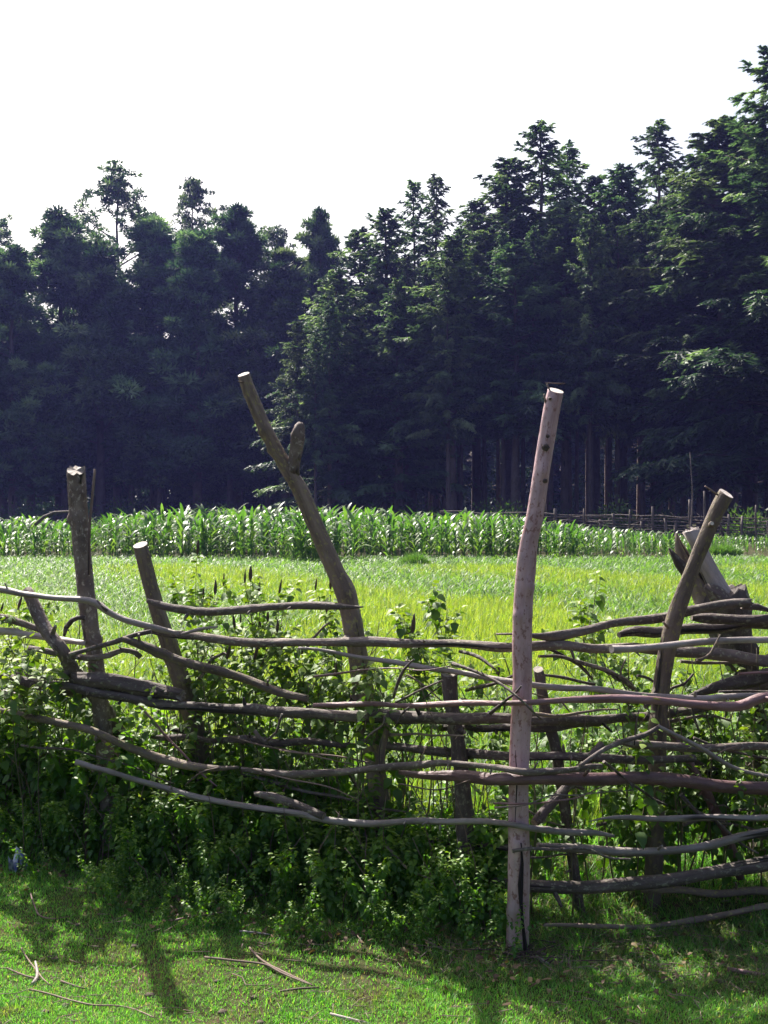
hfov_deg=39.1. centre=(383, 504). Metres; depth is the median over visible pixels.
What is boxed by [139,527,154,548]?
maize plant
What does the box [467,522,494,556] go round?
maize plant
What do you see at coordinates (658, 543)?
maize plant
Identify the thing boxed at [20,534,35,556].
maize plant
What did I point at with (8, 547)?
maize plant
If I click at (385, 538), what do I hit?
maize plant
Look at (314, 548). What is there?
maize plant
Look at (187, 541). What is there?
maize plant
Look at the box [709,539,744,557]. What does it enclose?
grass tussock
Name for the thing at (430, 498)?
cypress tree
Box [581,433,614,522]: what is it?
cypress tree
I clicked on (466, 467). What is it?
forest tree
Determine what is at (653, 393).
cypress tree
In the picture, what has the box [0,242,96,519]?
conifer tree
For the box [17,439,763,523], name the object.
forest undergrowth
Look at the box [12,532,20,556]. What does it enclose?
maize plant
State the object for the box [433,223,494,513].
cypress tree
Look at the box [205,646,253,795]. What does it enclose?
tall herb
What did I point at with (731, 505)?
cypress tree
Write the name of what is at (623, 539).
maize plant
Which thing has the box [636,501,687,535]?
shrub
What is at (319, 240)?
conifer tree
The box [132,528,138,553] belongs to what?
maize plant
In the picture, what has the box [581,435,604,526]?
cypress tree
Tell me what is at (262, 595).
tall herb
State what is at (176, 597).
tall herb
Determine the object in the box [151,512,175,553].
maize plant
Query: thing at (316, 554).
maize plant
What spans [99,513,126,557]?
maize plant
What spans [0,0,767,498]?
sky
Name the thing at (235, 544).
maize plant
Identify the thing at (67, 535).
maize plant
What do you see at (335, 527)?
maize plant
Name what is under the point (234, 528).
maize plant
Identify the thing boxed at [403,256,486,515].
cypress tree
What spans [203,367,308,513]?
conifer tree
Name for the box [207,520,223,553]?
maize plant
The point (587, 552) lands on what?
maize plant
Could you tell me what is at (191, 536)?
maize plant
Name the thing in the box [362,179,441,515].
cypress tree
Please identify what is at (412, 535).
maize plant
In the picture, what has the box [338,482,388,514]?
shrub
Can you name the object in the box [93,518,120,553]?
maize plant
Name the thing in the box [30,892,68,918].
stick
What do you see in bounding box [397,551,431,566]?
grass tussock
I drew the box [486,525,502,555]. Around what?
maize plant
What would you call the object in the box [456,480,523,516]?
shrub
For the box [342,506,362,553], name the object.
maize plant
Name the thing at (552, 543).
maize plant
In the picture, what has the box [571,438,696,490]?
forest tree
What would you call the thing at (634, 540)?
maize plant
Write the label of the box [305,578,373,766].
tall herb
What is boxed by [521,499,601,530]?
shrub
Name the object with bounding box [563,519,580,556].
maize plant
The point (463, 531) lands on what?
maize plant
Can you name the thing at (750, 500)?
cypress tree
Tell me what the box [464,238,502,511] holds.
cypress tree
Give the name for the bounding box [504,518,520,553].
maize plant
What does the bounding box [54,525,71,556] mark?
maize plant
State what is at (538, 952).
bark litter
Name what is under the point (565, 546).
maize plant
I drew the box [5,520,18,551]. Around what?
maize plant
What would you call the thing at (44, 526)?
maize plant
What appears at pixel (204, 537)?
maize plant
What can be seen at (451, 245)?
cypress tree
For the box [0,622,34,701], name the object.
tall herb
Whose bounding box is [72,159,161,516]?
pine tree
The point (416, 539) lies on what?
maize plant
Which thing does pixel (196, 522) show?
maize plant
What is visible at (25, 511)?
shrub
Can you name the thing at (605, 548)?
maize plant
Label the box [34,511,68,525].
dead branch
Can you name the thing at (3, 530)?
maize plant
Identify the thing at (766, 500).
cypress tree
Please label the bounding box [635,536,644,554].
maize plant
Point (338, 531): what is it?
maize plant
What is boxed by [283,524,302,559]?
maize plant
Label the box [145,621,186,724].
tall herb
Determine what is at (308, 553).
maize plant
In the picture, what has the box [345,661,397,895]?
tall herb
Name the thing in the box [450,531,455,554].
maize plant
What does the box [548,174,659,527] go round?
cypress tree
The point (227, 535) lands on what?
maize plant
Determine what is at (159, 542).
maize plant
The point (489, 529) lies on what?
maize plant
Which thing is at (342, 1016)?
stick
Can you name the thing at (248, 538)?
maize plant
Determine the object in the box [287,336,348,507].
cypress tree
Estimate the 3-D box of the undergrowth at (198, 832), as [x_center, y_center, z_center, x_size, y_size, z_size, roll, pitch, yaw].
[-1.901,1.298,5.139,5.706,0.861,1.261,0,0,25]
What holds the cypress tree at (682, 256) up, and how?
on the ground at (346, 973)
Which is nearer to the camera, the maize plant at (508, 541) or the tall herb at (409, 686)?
the tall herb at (409, 686)
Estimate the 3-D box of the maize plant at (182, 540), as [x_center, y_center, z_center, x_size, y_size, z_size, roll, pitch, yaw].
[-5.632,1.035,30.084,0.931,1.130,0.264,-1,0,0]
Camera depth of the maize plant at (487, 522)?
31.39 m
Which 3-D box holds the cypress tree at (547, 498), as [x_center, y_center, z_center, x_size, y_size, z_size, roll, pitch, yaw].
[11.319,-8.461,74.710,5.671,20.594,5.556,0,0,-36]
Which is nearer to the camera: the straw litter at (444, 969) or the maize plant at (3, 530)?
the straw litter at (444, 969)
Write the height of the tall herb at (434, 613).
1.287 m
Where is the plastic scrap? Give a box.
[8,847,27,872]
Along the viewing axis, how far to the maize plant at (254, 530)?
30.80 m
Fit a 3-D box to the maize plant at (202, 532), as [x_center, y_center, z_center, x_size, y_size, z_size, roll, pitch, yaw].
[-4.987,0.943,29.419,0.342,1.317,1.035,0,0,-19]
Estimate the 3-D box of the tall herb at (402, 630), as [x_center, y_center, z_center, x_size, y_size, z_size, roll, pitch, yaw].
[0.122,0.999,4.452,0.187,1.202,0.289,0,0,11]
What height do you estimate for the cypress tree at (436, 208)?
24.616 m
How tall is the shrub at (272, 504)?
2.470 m
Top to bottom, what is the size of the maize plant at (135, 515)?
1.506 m
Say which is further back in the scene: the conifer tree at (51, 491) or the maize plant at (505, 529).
the conifer tree at (51, 491)
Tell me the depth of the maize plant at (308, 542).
28.57 m
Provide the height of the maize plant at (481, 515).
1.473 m
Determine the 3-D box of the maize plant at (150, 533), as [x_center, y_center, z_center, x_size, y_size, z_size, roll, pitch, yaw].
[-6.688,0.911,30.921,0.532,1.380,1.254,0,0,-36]
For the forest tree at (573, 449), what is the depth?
105.52 m
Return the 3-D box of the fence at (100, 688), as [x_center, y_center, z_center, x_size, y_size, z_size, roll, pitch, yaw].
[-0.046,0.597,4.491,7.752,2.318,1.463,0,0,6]
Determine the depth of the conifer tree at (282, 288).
77.75 m
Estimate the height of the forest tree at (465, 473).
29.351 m
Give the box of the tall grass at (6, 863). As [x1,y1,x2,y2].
[0,821,767,961]
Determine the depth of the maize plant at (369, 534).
30.88 m
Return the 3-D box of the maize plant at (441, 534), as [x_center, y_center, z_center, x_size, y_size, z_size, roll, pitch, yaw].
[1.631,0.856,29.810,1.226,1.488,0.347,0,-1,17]
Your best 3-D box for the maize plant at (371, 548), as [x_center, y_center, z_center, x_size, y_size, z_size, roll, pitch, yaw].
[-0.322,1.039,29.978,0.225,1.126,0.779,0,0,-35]
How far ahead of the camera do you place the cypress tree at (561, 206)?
66.58 m
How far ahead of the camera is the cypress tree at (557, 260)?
62.59 m
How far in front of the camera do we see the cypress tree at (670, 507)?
72.40 m
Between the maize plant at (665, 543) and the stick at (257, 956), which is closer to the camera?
the stick at (257, 956)
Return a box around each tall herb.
[0,597,58,823]
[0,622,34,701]
[0,647,45,851]
[21,659,77,857]
[67,644,90,741]
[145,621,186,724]
[166,540,205,688]
[172,614,218,701]
[179,580,251,730]
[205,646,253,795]
[211,604,262,755]
[220,566,300,822]
[237,647,282,831]
[243,574,289,679]
[243,577,304,724]
[267,619,321,762]
[277,638,327,766]
[284,628,351,739]
[297,656,336,827]
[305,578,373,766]
[311,662,367,873]
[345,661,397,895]
[378,648,442,826]
[385,603,434,800]
[403,630,459,887]
[418,580,467,807]
[430,650,504,852]
[468,663,510,812]
[541,570,607,838]
[565,599,626,855]
[606,653,651,769]
[620,678,649,751]
[668,715,700,869]
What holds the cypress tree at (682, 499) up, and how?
on the ground at (346, 973)
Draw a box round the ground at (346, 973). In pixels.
[0,521,767,1023]
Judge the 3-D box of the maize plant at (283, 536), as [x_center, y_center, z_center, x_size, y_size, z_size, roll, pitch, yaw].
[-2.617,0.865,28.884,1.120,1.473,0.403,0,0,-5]
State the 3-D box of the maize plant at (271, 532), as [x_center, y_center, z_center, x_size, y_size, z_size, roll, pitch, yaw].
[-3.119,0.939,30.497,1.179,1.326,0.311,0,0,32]
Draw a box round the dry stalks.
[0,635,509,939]
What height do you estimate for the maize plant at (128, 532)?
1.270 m
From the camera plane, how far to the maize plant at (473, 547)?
30.74 m
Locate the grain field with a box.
[0,559,767,828]
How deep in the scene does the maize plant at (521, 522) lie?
30.60 m
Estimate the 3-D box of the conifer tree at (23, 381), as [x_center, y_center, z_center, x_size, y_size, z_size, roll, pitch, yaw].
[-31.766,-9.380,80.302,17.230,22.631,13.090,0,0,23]
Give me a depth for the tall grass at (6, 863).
4.37 m
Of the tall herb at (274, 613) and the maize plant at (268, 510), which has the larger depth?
the maize plant at (268, 510)
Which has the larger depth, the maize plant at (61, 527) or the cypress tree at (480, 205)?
the cypress tree at (480, 205)
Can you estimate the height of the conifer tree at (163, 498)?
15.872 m
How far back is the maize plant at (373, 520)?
30.96 m
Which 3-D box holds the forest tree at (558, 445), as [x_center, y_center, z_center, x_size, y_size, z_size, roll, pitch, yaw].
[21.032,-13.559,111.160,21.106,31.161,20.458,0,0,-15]
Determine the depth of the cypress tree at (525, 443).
70.50 m
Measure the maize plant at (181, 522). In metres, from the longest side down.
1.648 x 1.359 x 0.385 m
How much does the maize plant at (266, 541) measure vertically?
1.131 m
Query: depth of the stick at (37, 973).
3.72 m
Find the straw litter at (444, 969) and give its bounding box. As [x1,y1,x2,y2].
[0,887,767,1023]
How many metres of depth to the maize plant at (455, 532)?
30.61 m
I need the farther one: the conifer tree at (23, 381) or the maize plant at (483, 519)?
the conifer tree at (23, 381)
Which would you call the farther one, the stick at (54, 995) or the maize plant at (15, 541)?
the maize plant at (15, 541)
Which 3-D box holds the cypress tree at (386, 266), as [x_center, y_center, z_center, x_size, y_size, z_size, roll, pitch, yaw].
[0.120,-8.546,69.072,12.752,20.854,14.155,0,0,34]
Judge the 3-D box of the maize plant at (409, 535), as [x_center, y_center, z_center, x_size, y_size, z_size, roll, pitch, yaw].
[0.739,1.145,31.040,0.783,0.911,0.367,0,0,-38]
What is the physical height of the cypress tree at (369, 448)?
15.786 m
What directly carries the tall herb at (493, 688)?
on the ground at (346, 973)
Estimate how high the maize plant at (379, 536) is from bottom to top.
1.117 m
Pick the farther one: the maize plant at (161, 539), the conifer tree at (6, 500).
the conifer tree at (6, 500)
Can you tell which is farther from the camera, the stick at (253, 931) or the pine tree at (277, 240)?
the pine tree at (277, 240)
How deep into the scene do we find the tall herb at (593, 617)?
4.65 m
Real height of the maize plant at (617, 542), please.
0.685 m
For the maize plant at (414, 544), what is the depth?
29.91 m
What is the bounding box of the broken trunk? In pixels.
[668,527,767,857]
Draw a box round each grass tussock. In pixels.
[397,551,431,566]
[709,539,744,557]
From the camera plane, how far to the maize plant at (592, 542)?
30.31 m
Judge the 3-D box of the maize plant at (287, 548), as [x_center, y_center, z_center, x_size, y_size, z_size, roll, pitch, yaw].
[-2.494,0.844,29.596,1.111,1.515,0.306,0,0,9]
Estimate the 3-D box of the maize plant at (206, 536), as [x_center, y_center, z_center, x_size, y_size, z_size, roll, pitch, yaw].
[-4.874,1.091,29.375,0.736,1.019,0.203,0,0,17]
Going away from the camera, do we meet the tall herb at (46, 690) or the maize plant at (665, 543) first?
the tall herb at (46, 690)
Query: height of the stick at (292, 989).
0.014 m
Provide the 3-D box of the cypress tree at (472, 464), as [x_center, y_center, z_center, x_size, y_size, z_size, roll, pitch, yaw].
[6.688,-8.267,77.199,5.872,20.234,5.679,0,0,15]
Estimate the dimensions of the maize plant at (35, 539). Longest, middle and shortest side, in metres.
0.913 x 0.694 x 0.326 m
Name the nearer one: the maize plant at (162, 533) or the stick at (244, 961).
the stick at (244, 961)
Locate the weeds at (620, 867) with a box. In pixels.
[5,674,767,899]
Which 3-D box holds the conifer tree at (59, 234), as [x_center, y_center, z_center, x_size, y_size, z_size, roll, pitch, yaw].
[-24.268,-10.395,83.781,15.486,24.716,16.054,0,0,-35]
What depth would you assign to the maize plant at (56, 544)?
31.25 m
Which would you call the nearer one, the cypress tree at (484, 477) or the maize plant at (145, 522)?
the maize plant at (145, 522)
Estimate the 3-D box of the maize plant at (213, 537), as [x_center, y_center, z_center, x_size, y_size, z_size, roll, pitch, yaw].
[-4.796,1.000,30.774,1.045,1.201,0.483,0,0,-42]
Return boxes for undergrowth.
[0,698,554,964]
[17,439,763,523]
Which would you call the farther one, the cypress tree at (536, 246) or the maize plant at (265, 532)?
the cypress tree at (536, 246)
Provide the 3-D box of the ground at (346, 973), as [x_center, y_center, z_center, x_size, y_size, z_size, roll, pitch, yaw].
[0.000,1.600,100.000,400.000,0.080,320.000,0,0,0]
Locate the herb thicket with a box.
[0,618,767,896]
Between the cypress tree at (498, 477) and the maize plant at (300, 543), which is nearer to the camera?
the maize plant at (300, 543)
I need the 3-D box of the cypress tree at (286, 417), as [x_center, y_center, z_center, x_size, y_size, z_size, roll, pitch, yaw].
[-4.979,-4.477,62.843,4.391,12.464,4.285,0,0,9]
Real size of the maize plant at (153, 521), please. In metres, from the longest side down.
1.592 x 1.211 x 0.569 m
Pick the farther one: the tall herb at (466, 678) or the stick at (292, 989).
the tall herb at (466, 678)
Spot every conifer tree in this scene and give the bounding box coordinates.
[0,202,153,521]
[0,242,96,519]
[0,324,49,432]
[0,325,97,515]
[0,327,105,518]
[0,343,43,522]
[2,323,26,519]
[12,230,177,525]
[22,317,128,526]
[79,394,155,516]
[105,213,244,511]
[107,227,277,515]
[153,201,293,512]
[162,476,167,518]
[165,368,226,506]
[187,345,276,509]
[202,246,333,512]
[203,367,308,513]
[260,366,322,508]
[276,205,378,511]
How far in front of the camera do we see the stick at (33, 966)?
3.79 m
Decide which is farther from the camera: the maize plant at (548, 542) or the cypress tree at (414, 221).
the cypress tree at (414, 221)
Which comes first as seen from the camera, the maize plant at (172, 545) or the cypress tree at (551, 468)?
the maize plant at (172, 545)
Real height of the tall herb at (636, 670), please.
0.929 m
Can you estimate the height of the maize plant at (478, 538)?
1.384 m
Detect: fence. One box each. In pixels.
[0,372,767,957]
[440,453,767,545]
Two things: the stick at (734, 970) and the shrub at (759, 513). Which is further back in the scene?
the shrub at (759, 513)
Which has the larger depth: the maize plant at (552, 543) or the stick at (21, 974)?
the maize plant at (552, 543)
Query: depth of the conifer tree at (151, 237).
81.75 m
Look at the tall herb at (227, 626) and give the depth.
5.01 m
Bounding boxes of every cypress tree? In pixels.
[245,268,416,517]
[261,321,333,509]
[275,226,394,511]
[283,300,371,509]
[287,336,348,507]
[308,206,489,516]
[313,275,475,513]
[323,286,382,514]
[345,298,380,506]
[359,278,428,516]
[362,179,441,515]
[365,234,543,519]
[372,252,431,514]
[392,267,466,511]
[393,156,585,508]
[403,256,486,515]
[408,173,462,517]
[418,245,438,514]
[426,238,595,514]
[427,198,514,513]
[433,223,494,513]
[437,271,456,514]
[440,229,470,510]
[457,231,537,513]
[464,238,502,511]
[465,265,488,516]
[469,119,610,520]
[481,213,508,511]
[489,225,585,481]
[498,215,534,517]
[505,222,638,522]
[507,212,525,496]
[526,213,650,532]
[526,223,581,515]
[536,139,603,518]
[546,431,574,521]
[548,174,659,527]
[556,162,666,516]
[556,223,601,525]
[570,208,676,522]
[581,114,767,534]
[581,234,645,528]
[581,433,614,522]
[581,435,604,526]
[586,149,767,528]
[593,208,689,530]
[598,45,767,510]
[600,434,649,527]
[610,208,672,522]
[612,119,693,523]
[617,122,767,520]
[630,110,767,481]
[644,191,701,529]
[651,195,663,506]
[654,190,679,522]
[662,204,742,503]
[728,407,762,527]
[734,477,741,524]
[736,318,756,513]
[760,406,767,525]
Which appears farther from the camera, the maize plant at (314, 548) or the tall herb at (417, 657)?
the maize plant at (314, 548)
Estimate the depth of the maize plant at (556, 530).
30.20 m
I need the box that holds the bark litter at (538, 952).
[455,939,618,970]
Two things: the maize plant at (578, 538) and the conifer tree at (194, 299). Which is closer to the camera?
the maize plant at (578, 538)
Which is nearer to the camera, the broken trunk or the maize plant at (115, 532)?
the broken trunk
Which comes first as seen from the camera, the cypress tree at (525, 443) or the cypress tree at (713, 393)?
the cypress tree at (713, 393)
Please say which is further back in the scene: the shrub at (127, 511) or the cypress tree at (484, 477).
the shrub at (127, 511)
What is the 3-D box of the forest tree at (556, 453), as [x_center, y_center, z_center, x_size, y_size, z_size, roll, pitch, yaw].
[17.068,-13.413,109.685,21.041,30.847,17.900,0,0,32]
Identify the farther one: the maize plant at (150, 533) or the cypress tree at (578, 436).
the cypress tree at (578, 436)
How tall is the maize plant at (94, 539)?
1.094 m
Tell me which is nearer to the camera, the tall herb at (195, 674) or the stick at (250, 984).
the stick at (250, 984)
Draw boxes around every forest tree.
[378,314,488,494]
[432,280,558,486]
[445,433,560,486]
[470,235,649,480]
[525,214,648,495]
[553,433,636,495]
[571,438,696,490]
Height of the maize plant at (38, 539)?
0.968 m
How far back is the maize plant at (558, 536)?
30.75 m
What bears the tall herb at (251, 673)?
on the ground at (346, 973)
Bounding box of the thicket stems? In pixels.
[0,612,767,917]
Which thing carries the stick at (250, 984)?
on the ground at (346, 973)
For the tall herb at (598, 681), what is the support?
on the ground at (346, 973)
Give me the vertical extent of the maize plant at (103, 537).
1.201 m
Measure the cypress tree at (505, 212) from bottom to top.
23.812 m
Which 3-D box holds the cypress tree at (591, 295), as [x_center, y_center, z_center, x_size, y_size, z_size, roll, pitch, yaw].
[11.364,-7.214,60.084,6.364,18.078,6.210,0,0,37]
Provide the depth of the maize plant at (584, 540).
30.66 m
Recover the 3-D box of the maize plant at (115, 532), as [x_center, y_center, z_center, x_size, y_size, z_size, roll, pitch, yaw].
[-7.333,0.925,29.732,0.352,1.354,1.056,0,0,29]
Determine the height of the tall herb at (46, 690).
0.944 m
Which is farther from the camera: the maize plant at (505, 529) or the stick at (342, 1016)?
the maize plant at (505, 529)
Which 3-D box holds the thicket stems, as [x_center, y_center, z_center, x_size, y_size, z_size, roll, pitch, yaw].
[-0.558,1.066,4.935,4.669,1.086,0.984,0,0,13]
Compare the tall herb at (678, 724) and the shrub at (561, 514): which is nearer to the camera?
the tall herb at (678, 724)
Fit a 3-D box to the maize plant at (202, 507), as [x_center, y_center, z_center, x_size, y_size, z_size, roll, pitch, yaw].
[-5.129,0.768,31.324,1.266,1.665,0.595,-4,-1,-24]
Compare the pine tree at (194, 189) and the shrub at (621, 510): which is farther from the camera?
the pine tree at (194, 189)
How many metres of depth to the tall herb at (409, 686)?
4.63 m
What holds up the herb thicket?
on the ground at (346, 973)
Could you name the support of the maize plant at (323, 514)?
on the ground at (346, 973)
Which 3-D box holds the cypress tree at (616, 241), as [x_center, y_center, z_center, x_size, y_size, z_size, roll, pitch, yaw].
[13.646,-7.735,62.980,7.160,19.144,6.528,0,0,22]
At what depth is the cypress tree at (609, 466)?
66.12 m
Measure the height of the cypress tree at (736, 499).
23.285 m
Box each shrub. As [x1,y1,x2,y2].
[0,475,65,524]
[88,491,166,526]
[181,489,246,516]
[246,497,292,520]
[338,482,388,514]
[393,494,444,524]
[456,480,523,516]
[490,498,526,522]
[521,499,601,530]
[587,484,639,533]
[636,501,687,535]
[717,503,767,539]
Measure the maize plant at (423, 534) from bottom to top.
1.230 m
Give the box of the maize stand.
[0,502,767,557]
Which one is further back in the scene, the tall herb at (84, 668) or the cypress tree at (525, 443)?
the cypress tree at (525, 443)
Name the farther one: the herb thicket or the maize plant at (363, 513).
the maize plant at (363, 513)
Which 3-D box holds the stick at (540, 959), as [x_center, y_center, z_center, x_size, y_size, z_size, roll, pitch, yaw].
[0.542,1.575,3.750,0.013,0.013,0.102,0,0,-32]
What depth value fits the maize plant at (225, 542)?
30.58 m
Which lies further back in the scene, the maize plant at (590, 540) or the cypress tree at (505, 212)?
the cypress tree at (505, 212)
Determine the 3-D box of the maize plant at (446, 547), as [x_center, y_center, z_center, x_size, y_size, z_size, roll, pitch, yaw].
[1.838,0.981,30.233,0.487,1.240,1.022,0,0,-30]
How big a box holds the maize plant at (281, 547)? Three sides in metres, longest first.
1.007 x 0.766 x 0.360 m
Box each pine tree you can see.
[0,212,58,323]
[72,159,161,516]
[130,176,245,515]
[220,223,316,512]
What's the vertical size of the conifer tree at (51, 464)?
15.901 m
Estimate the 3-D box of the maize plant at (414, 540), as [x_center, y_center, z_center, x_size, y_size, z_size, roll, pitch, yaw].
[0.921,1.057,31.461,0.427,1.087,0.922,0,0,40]
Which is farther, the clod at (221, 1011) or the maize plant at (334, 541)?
the maize plant at (334, 541)
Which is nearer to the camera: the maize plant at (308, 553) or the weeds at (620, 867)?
the weeds at (620, 867)
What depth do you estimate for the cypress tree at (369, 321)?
67.79 m
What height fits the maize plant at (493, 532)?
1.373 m
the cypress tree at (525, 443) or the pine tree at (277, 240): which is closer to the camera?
the cypress tree at (525, 443)
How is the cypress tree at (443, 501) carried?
on the ground at (346, 973)
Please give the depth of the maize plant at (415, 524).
31.34 m
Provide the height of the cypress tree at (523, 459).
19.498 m
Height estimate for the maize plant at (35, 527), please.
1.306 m
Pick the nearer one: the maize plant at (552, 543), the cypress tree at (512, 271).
the maize plant at (552, 543)
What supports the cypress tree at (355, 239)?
on the ground at (346, 973)
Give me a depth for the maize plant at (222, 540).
30.32 m
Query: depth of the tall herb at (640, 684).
4.97 m
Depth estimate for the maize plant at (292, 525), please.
30.28 m
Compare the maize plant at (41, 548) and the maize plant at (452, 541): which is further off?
the maize plant at (452, 541)
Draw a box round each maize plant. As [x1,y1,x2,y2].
[0,522,11,552]
[0,533,10,556]
[1,527,15,555]
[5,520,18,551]
[8,531,26,555]
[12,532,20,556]
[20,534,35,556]
[21,516,47,544]
[27,528,49,555]
[28,530,42,555]
[28,531,38,556]
[36,534,45,554]
[37,520,52,555]
[49,532,58,554]
[53,521,70,555]
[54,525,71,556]
[58,520,67,555]
[91,525,99,551]
[91,526,101,553]
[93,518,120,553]
[97,519,115,556]
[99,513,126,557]
[102,515,132,555]
[114,518,140,555]
[117,508,143,554]
[129,509,141,542]
[132,514,161,550]
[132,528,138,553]
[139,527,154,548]
[141,513,164,549]
[144,506,163,554]
[150,526,169,555]
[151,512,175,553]
[152,524,166,552]
[155,525,170,555]
[163,518,186,556]
[165,509,177,556]
[170,502,196,556]
[170,527,178,555]
[171,523,191,555]
[175,524,194,554]
[185,519,195,554]
[187,504,214,527]
[189,515,222,557]
[190,517,204,555]
[195,526,212,555]
[196,504,221,556]
[196,509,231,555]
[196,516,208,556]
[199,524,208,550]
[206,519,228,555]
[207,510,233,549]
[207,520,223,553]
[209,509,228,554]
[211,524,223,555]
[213,521,233,557]
[214,522,234,554]
[217,516,234,555]
[221,503,247,554]
[222,516,247,557]
[223,519,239,553]
[229,529,233,556]
[231,508,257,556]
[231,526,244,556]
[241,506,258,557]
[243,514,259,548]
[243,522,255,555]
[255,511,286,555]
[255,515,273,556]
[256,505,276,545]
[257,526,271,553]
[258,518,271,555]
[259,516,284,551]
[264,525,280,557]
[268,515,295,558]
[276,530,286,557]
[277,512,298,555]
[277,528,286,552]
[283,511,312,559]
[283,521,298,552]
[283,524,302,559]
[284,523,299,557]
[286,513,308,558]
[287,510,312,557]
[302,528,311,557]
[302,529,316,559]
[304,513,319,558]
[305,530,311,557]
[309,506,334,559]
[319,505,343,537]
[327,513,346,545]
[329,523,342,549]
[332,521,348,553]
[341,521,363,555]
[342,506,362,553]
[342,507,373,557]
[344,509,370,556]
[354,509,376,555]
[357,527,369,554]
[359,517,379,552]
[359,522,388,551]
[363,523,376,555]
[368,523,386,555]
[369,513,378,555]
[376,525,392,556]
[380,509,402,555]
[398,506,438,550]
[400,529,417,554]
[403,520,421,554]
[403,520,423,553]
[405,525,420,553]
[407,526,419,547]
[412,519,435,554]
[413,518,428,554]
[415,516,445,549]
[418,520,438,555]
[425,520,440,556]
[430,511,456,555]
[432,519,446,554]
[439,518,458,555]
[444,525,462,554]
[444,527,462,554]
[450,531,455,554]
[453,522,469,556]
[463,529,482,556]
[464,514,492,556]
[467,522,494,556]
[471,510,484,551]
[474,514,486,554]
[483,521,490,555]
[484,510,501,556]
[486,516,491,553]
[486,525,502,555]
[487,513,499,555]
[488,514,498,556]
[490,517,515,553]
[495,515,519,555]
[498,512,518,550]
[498,521,511,555]
[500,524,514,555]
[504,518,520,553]
[506,518,523,556]
[513,516,523,533]
[539,526,564,555]
[542,525,564,556]
[548,522,563,548]
[549,531,558,554]
[551,529,564,556]
[557,534,569,557]
[559,527,569,555]
[560,523,570,555]
[561,528,578,557]
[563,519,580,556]
[571,533,588,556]
[574,527,584,552]
[579,530,594,555]
[579,532,605,555]
[580,529,589,556]
[586,528,598,556]
[600,541,610,556]
[615,537,620,554]
[620,532,625,556]
[631,536,636,557]
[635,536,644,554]
[655,539,661,555]
[661,536,669,555]
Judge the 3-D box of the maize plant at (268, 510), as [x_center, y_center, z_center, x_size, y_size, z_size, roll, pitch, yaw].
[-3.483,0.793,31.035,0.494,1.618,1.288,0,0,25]
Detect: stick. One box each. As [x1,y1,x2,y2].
[6,967,39,979]
[21,947,51,985]
[29,989,154,1017]
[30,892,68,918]
[30,961,38,985]
[60,980,84,988]
[174,886,300,920]
[204,956,314,986]
[232,973,280,985]
[239,930,269,934]
[249,947,312,984]
[280,987,318,991]
[330,1012,369,1023]
[529,953,549,964]
[727,967,764,975]
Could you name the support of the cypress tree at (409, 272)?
on the ground at (346, 973)
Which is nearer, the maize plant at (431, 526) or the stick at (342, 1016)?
the stick at (342, 1016)
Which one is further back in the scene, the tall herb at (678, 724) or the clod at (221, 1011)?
the tall herb at (678, 724)
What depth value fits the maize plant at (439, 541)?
30.41 m
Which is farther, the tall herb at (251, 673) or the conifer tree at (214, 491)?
the conifer tree at (214, 491)
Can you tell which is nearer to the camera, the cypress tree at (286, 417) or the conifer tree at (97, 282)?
the cypress tree at (286, 417)
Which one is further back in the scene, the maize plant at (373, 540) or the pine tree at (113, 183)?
the pine tree at (113, 183)
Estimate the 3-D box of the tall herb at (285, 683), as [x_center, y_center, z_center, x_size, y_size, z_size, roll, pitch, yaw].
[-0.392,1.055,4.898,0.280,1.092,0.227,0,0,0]
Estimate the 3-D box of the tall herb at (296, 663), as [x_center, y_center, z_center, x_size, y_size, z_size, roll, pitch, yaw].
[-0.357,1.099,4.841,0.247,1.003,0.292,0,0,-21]
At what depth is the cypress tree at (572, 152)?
70.73 m
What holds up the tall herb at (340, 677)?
on the ground at (346, 973)
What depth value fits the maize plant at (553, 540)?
29.85 m
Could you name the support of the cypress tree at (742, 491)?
on the ground at (346, 973)
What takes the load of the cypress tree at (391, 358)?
on the ground at (346, 973)
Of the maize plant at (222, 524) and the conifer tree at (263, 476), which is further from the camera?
the conifer tree at (263, 476)
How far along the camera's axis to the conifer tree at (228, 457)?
79.18 m
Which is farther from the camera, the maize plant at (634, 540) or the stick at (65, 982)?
the maize plant at (634, 540)
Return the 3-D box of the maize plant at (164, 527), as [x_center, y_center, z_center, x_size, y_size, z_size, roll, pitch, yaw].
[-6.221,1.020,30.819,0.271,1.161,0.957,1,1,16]
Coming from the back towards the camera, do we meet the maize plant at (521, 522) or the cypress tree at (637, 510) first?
the cypress tree at (637, 510)
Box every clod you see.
[145,992,154,996]
[218,1008,227,1014]
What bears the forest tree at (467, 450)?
on the ground at (346, 973)
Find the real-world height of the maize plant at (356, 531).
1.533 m
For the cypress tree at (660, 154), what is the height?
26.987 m
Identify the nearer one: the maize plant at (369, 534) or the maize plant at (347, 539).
the maize plant at (347, 539)

